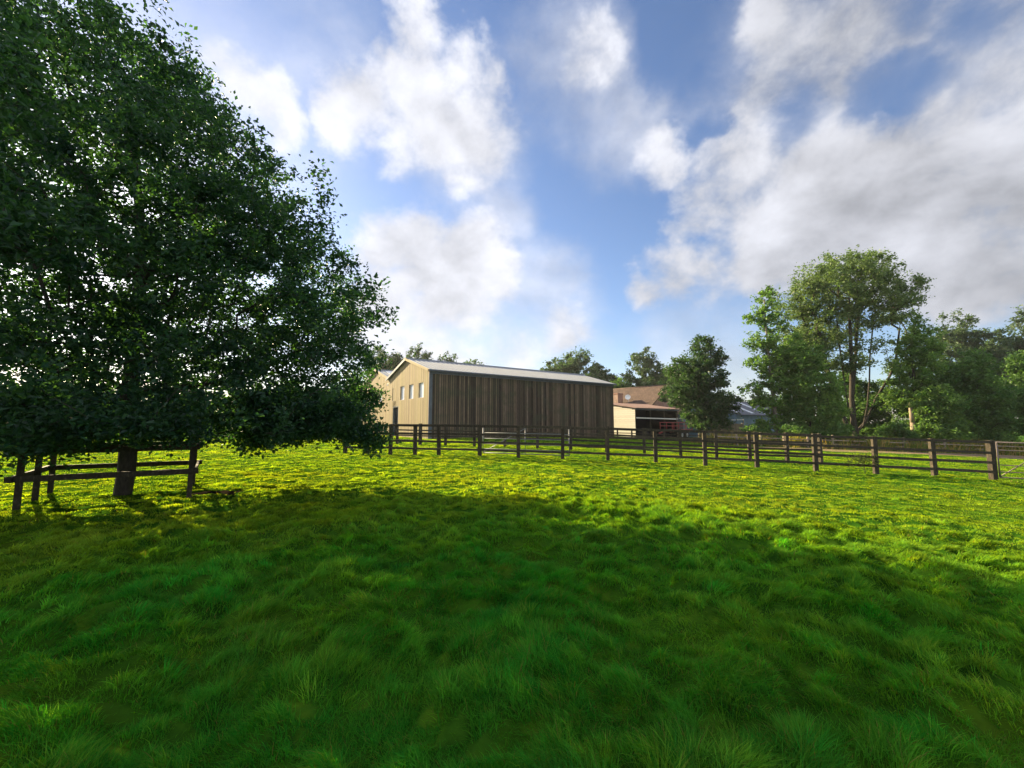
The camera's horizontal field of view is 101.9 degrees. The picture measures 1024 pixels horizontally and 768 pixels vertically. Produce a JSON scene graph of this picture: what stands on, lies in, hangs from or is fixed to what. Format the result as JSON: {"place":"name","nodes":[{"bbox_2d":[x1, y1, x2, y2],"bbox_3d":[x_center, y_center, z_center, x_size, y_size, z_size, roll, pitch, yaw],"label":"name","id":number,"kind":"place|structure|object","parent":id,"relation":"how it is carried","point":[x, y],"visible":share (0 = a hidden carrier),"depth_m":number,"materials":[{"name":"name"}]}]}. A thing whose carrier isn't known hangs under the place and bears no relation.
{"place":"outdoors","nodes":[
{"label":"outdoors","id":0,"kind":"place"},
{"bbox_2d":[0,424,1023,767],"bbox_3d":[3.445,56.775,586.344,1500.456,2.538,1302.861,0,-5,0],"label":"ground","id":1,"kind":"structure","parent":0,"point":[452,732],"depth_m":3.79,"materials":[{"name":"green plant"}]},
{"bbox_2d":[3,439,201,510],"bbox_3d":[-7.927,1.831,8.365,2.847,1.354,2.495,3,-6,-31],"label":"tree guard","id":2,"kind":"object","parent":1,"relation":"on","point":[34,476],"visible":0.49,"depth_m":7.81,"materials":[{"name":"brown wood"}]},
{"bbox_2d":[0,0,401,495],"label":"shade tree","id":3,"kind":"object","parent":1,"relation":"on","point":[57,405],"visible":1,"depth_m":7.12,"materials":[{"name":"green plant"}]},
{"bbox_2d":[192,490,247,494],"bbox_3d":[-6.077,2.322,8.756,1.592,0.139,0.676,0,-5,0],"label":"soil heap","id":4,"kind":"object","parent":1,"relation":"on","point":[226,492],"visible":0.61,"depth_m":8.66,"materials":[{"name":"brown soil"}]},
{"bbox_2d":[205,390,254,435],"bbox_3d":[-27.169,2.636,41.942,6.315,5.651,9.054,5,-7,-43],"label":"hedge tree","id":5,"kind":"object","parent":1,"relation":"on","point":[225,410],"depth_m":41.19,"materials":[{"name":"green plant"}]},
{"bbox_2d":[344,343,388,386],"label":"tree","id":6,"kind":"object","parent":1,"relation":"on","point":[380,350],"visible":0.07,"depth_m":89.73,"materials":[{"name":"green plant"}]},
{"bbox_2d":[363,369,392,432],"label":"timber barn","id":7,"kind":"structure","parent":1,"relation":"on","point":[383,375],"depth_m":46.20,"materials":[{"name":"wood"}]},
{"bbox_2d":[368,352,403,372],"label":"tree","id":8,"kind":"object","parent":1,"relation":"on","point":[397,360],"visible":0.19,"depth_m":85.74,"materials":[{"name":"green plant"}]},
{"bbox_2d":[402,342,433,359],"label":"tree","id":9,"kind":"object","parent":1,"relation":"on","point":[417,354],"visible":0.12,"depth_m":92.08,"materials":[{"name":"green plant"}]},
{"bbox_2d":[437,351,457,361],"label":"tree","id":10,"kind":"object","parent":1,"relation":"on","point":[446,358],"visible":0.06,"depth_m":92.68,"materials":[{"name":"green plant"}]},
{"bbox_2d":[463,359,486,364],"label":"tree","id":11,"kind":"object","parent":1,"relation":"on","point":[474,361],"visible":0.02,"depth_m":98.05,"materials":[{"name":"green plant"}]},
{"bbox_2d":[385,358,616,438],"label":"timber barn","id":12,"kind":"structure","parent":1,"relation":"on","point":[423,391],"depth_m":40.05,"materials":[{"name":"wood"}]},
{"bbox_2d":[393,406,397,435],"bbox_3d":[-11.454,4.003,41.192,0.255,3.550,1.470,4,-6,-36],"label":"door","id":13,"kind":"structure","parent":12,"relation":"in","point":[395,409],"depth_m":41.70,"materials":[{"name":"wood"}]},
{"bbox_2d":[400,386,404,399],"bbox_3d":[-10.518,0.881,40.072,0.170,1.360,1.060,4,-6,-36],"label":"window","id":14,"kind":"structure","parent":12,"relation":"in","point":[402,390],"depth_m":40.29,"materials":[{"name":"white glass"}]},
{"bbox_2d":[409,384,413,398],"bbox_3d":[-9.221,0.716,38.279,0.170,1.360,1.060,4,-6,-36],"label":"window","id":15,"kind":"structure","parent":12,"relation":"in","point":[411,387],"depth_m":38.49,"materials":[{"name":"white glass"}]},
{"bbox_2d":[419,382,423,397],"bbox_3d":[-7.906,0.548,36.461,0.170,1.360,1.060,4,-6,-36],"label":"window","id":16,"kind":"structure","parent":12,"relation":"in","point":[421,385],"depth_m":36.65,"materials":[{"name":"white glass"}]},
{"bbox_2d":[483,428,569,455],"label":"field gate","id":17,"kind":"structure","parent":1,"relation":"on","point":[525,439],"depth_m":17.74,"materials":[{"name":"metal"}]},
{"bbox_2d":[541,361,568,372],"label":"tree","id":18,"kind":"object","parent":1,"relation":"on","point":[557,368],"visible":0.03,"depth_m":92.29,"materials":[{"name":"green plant"}]},
{"bbox_2d":[539,345,601,373],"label":"tree","id":19,"kind":"object","parent":1,"relation":"on","point":[576,365],"visible":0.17,"depth_m":93.63,"materials":[{"name":"green plant"}]},
{"bbox_2d":[584,366,607,381],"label":"tree","id":20,"kind":"object","parent":1,"relation":"on","point":[595,373],"visible":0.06,"depth_m":87.54,"materials":[{"name":"green plant"}]},
{"bbox_2d":[595,365,622,381],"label":"tree","id":21,"kind":"object","parent":1,"relation":"on","point":[604,373],"visible":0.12,"depth_m":88.62,"materials":[{"name":"green plant"}]},
{"bbox_2d":[396,424,822,461],"bbox_3d":[3.096,3.118,22.184,23.037,1.988,1.709,-2,-6,20],"label":"paddock fence","id":22,"kind":"object","parent":1,"relation":"on","point":[786,448],"visible":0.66,"depth_m":20.31,"materials":[{"name":"brown wood"}]},
{"bbox_2d":[610,376,634,388],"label":"tree","id":23,"kind":"object","parent":1,"relation":"on","point":[620,384],"visible":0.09,"depth_m":80.89,"materials":[{"name":"green plant"}]},
{"bbox_2d":[606,366,654,386],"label":"tree","id":24,"kind":"object","parent":1,"relation":"on","point":[633,379],"visible":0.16,"depth_m":84.50,"materials":[{"name":"green plant"}]},
{"bbox_2d":[625,346,665,384],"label":"tree","id":25,"kind":"object","parent":1,"relation":"on","point":[648,366],"visible":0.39,"depth_m":91.93,"materials":[{"name":"green plant"}]},
{"bbox_2d":[613,403,678,436],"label":"open shed","id":26,"kind":"structure","parent":1,"relation":"on","point":[628,415],"depth_m":56.28,"materials":[{"name":"wood"}]},
{"bbox_2d":[613,384,683,413],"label":"brick house","id":27,"kind":"structure","parent":1,"relation":"on","point":[648,395],"depth_m":65.74,"materials":[{"name":"brown brick"}]},
{"bbox_2d":[601,430,711,438],"bbox_3d":[15.427,5.508,44.167,12.118,1.769,0.282,0,-5,-4],"label":"paddock fence","id":28,"kind":"object","parent":1,"relation":"on","point":[632,433],"visible":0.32,"depth_m":44.13,"materials":[{"name":"brown wood"}]},
{"bbox_2d":[646,368,668,384],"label":"tree","id":29,"kind":"object","parent":1,"relation":"on","point":[657,371],"visible":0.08,"depth_m":88.18,"materials":[{"name":"green plant"}]},
{"bbox_2d":[645,374,690,398],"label":"tree","id":30,"kind":"object","parent":1,"relation":"on","point":[659,382],"visible":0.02,"depth_m":85.29,"materials":[{"name":"green plant"}]},
{"bbox_2d":[343,424,998,479],"bbox_3d":[4.350,2.607,16.201,24.058,2.110,0.214,-1,-5,11],"label":"paddock fence","id":31,"kind":"object","parent":1,"relation":"on","point":[990,462],"visible":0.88,"depth_m":15.50,"materials":[{"name":"brown wood"}]},
{"bbox_2d":[995,442,1023,478],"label":"field gate","id":32,"kind":"structure","parent":31,"relation":"attached to","point":[999,465],"depth_m":13.86,"materials":[{"name":"metal"}]},
{"bbox_2d":[659,422,692,436],"bbox_3d":[20.795,5.959,53.588,6.015,2.100,2.400,4,-6,-36],"label":"farm trailer","id":33,"kind":"object","parent":1,"relation":"on","point":[682,433],"visible":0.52,"depth_m":53.52,"materials":[{"name":"red paint"}]},
{"bbox_2d":[677,419,686,428],"bbox_3d":[22.990,5.958,56.039,1.080,2.350,0.980,4,-6,-36],"label":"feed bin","id":34,"kind":"object","parent":1,"relation":"on","point":[681,425],"visible":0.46,"depth_m":55.76,"materials":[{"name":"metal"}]},
{"bbox_2d":[658,333,743,437],"bbox_3d":[20.918,0.433,47.005,8.664,12.014,9.388,0,-5,0],"label":"round tree","id":35,"kind":"object","parent":1,"relation":"on","point":[695,380],"visible":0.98,"depth_m":45.54,"materials":[{"name":"green plant"}]},
{"bbox_2d":[715,389,734,399],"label":"tree","id":36,"kind":"object","parent":1,"relation":"on","point":[729,393],"visible":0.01,"depth_m":84.31,"materials":[{"name":"green plant"}]},
{"bbox_2d":[711,423,742,437],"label":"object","id":37,"kind":"object","parent":1,"relation":"on","point":[736,426],"visible":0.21,"depth_m":52.68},
{"bbox_2d":[678,401,782,437],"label":"blue shed","id":38,"kind":"structure","parent":1,"relation":"on","point":[749,415],"depth_m":61.06,"materials":[{"name":"metal"}]},
{"bbox_2d":[738,392,770,406],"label":"tree","id":39,"kind":"object","parent":1,"relation":"on","point":[763,394],"visible":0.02,"depth_m":81.22,"materials":[{"name":"green plant"}]},
{"bbox_2d":[737,423,774,439],"bbox_3d":[23.511,4.947,40.239,3.559,2.273,3.549,0,-5,0],"label":"shrub","id":40,"kind":"object","parent":1,"relation":"on","point":[750,428],"visible":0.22,"depth_m":39.70,"materials":[{"name":"green plant"}]},
{"bbox_2d":[737,285,801,437],"bbox_3d":[25.614,-2.005,41.514,6.555,16.168,4.270,0,-5,0],"label":"slender tree","id":41,"kind":"object","parent":1,"relation":"on","point":[774,384],"visible":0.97,"depth_m":41.06,"materials":[{"name":"green plant"}]},
{"bbox_2d":[772,422,810,440],"bbox_3d":[25.960,4.763,38.501,3.323,2.535,3.590,-5,-7,44],"label":"shrub","id":42,"kind":"object","parent":1,"relation":"on","point":[791,428],"visible":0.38,"depth_m":38.06,"materials":[{"name":"green plant"}]},
{"bbox_2d":[767,393,815,426],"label":"tree","id":43,"kind":"object","parent":1,"relation":"on","point":[788,419],"visible":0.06,"depth_m":66.77,"materials":[{"name":"green plant"}]},
{"bbox_2d":[772,331,854,441],"bbox_3d":[29.016,0.348,40.397,6.656,11.477,7.059,0,-5,0],"label":"bushy tree","id":44,"kind":"object","parent":1,"relation":"on","point":[811,379],"visible":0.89,"depth_m":39.18,"materials":[{"name":"green plant"}]},
{"bbox_2d":[805,418,850,443],"bbox_3d":[28.790,4.500,38.100,3.084,3.028,3.533,3,-6,-28],"label":"shrub","id":45,"kind":"object","parent":1,"relation":"on","point":[838,430],"visible":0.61,"depth_m":37.34,"materials":[{"name":"green plant"}]},
{"bbox_2d":[840,422,858,440],"bbox_3d":[31.571,4.864,39.474,2.862,3.079,2.678,0,-5,0],"label":"shrub","id":46,"kind":"object","parent":1,"relation":"on","point":[851,428],"visible":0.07,"depth_m":38.94,"materials":[{"name":"green plant"}]},
{"bbox_2d":[767,244,936,439],"bbox_3d":[36.440,-4.266,44.559,17.537,21.905,10.497,0,-5,0],"label":"tall ash","id":47,"kind":"object","parent":1,"relation":"on","point":[826,328],"visible":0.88,"depth_m":43.68,"materials":[{"name":"green plant"}]},
{"bbox_2d":[828,364,890,440],"bbox_3d":[39.270,2.294,46.570,7.802,9.439,6.728,0,-5,0],"label":"bushy tree","id":48,"kind":"object","parent":1,"relation":"on","point":[861,389],"visible":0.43,"depth_m":45.40,"materials":[{"name":"green plant"}]},
{"bbox_2d":[843,449,879,473],"bbox_3d":[12.230,2.747,14.595,1.298,0.898,0.626,1,-5,-6],"label":"bush","id":49,"kind":"object","parent":1,"relation":"on","point":[863,459],"visible":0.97,"depth_m":14.51,"materials":[{"name":"green plant"}]},
{"bbox_2d":[718,432,1023,450],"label":"paddock fence","id":50,"kind":"object","parent":1,"relation":"on","point":[807,439],"visible":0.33,"depth_m":36.09,"materials":[{"name":"brown wood"}]},
{"bbox_2d":[870,418,922,442],"bbox_3d":[36.252,4.868,39.088,3.370,3.346,3.014,2,-6,-18],"label":"shrub","id":51,"kind":"object","parent":1,"relation":"on","point":[894,429],"visible":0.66,"depth_m":38.63,"materials":[{"name":"green plant"}]},
{"bbox_2d":[909,406,914,429],"bbox_3d":[38.181,4.135,39.594,0.444,4.708,0.427,0,-5,0],"label":"timber post","id":52,"kind":"object","parent":1,"relation":"on","point":[911,416],"visible":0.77,"depth_m":39.58,"materials":[{"name":"brown wood"}]},
{"bbox_2d":[873,310,953,432],"bbox_3d":[40.569,-0.441,42.117,6.816,14.163,7.186,0,-5,0],"label":"edge tree","id":53,"kind":"object","parent":1,"relation":"on","point":[928,355],"visible":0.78,"depth_m":41.73,"materials":[{"name":"green plant"}]},
{"bbox_2d":[915,422,953,445],"bbox_3d":[39.230,4.949,38.972,3.433,2.854,3.404,0,-5,0],"label":"shrub","id":54,"kind":"object","parent":1,"relation":"on","point":[924,430],"visible":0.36,"depth_m":38.56,"materials":[{"name":"green plant"}]},
{"bbox_2d":[904,380,977,443],"bbox_3d":[40.048,3.039,39.041,5.196,6.617,4.976,5,-7,-44],"label":"edge tree","id":55,"kind":"object","parent":1,"relation":"on","point":[934,401],"visible":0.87,"depth_m":38.08,"materials":[{"name":"green plant"}]},
{"bbox_2d":[909,308,1019,406],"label":"tree","id":56,"kind":"object","parent":1,"relation":"on","point":[963,338],"visible":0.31,"depth_m":73.45,"materials":[{"name":"green plant"}]},
{"bbox_2d":[918,348,1023,440],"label":"edge tree","id":57,"kind":"object","parent":1,"relation":"on","point":[973,376],"visible":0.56,"depth_m":38.92,"materials":[{"name":"green plant"}]},
{"bbox_2d":[967,429,1021,444],"bbox_3d":[44.342,5.470,38.567,4.706,2.619,4.242,0,-5,0],"label":"shrub","id":58,"kind":"object","parent":1,"relation":"on","point":[999,436],"visible":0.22,"depth_m":37.70,"materials":[{"name":"green plant"}]},
{"bbox_2d":[981,349,1023,435],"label":"edge tree","id":59,"kind":"object","parent":1,"relation":"on","point":[1016,379],"visible":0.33,"depth_m":40.73,"materials":[{"name":"green plant"}]},
{"bbox_2d":[985,305,1023,382],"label":"tree","id":60,"kind":"object","parent":1,"relation":"on","point":[1018,345],"visible":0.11,"depth_m":73.78,"materials":[{"name":"green plant"}]},
{"bbox_2d":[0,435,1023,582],"bbox_3d":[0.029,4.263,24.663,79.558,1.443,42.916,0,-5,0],"label":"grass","id":61,"kind":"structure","parent":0,"point":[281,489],"depth_m":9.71,"materials":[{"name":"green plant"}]},
{"bbox_2d":[0,0,1023,422],"label":"sky","id":62,"kind":"structure","parent":0,"point":[531,182],"materials":[{"name":"blue"}]},
{"bbox_2d":[692,430,1023,455],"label":"tall grass","id":63,"kind":"structure","parent":0,"point":[919,445],"depth_m":35.99,"materials":[{"name":"green plant"}]}
]}

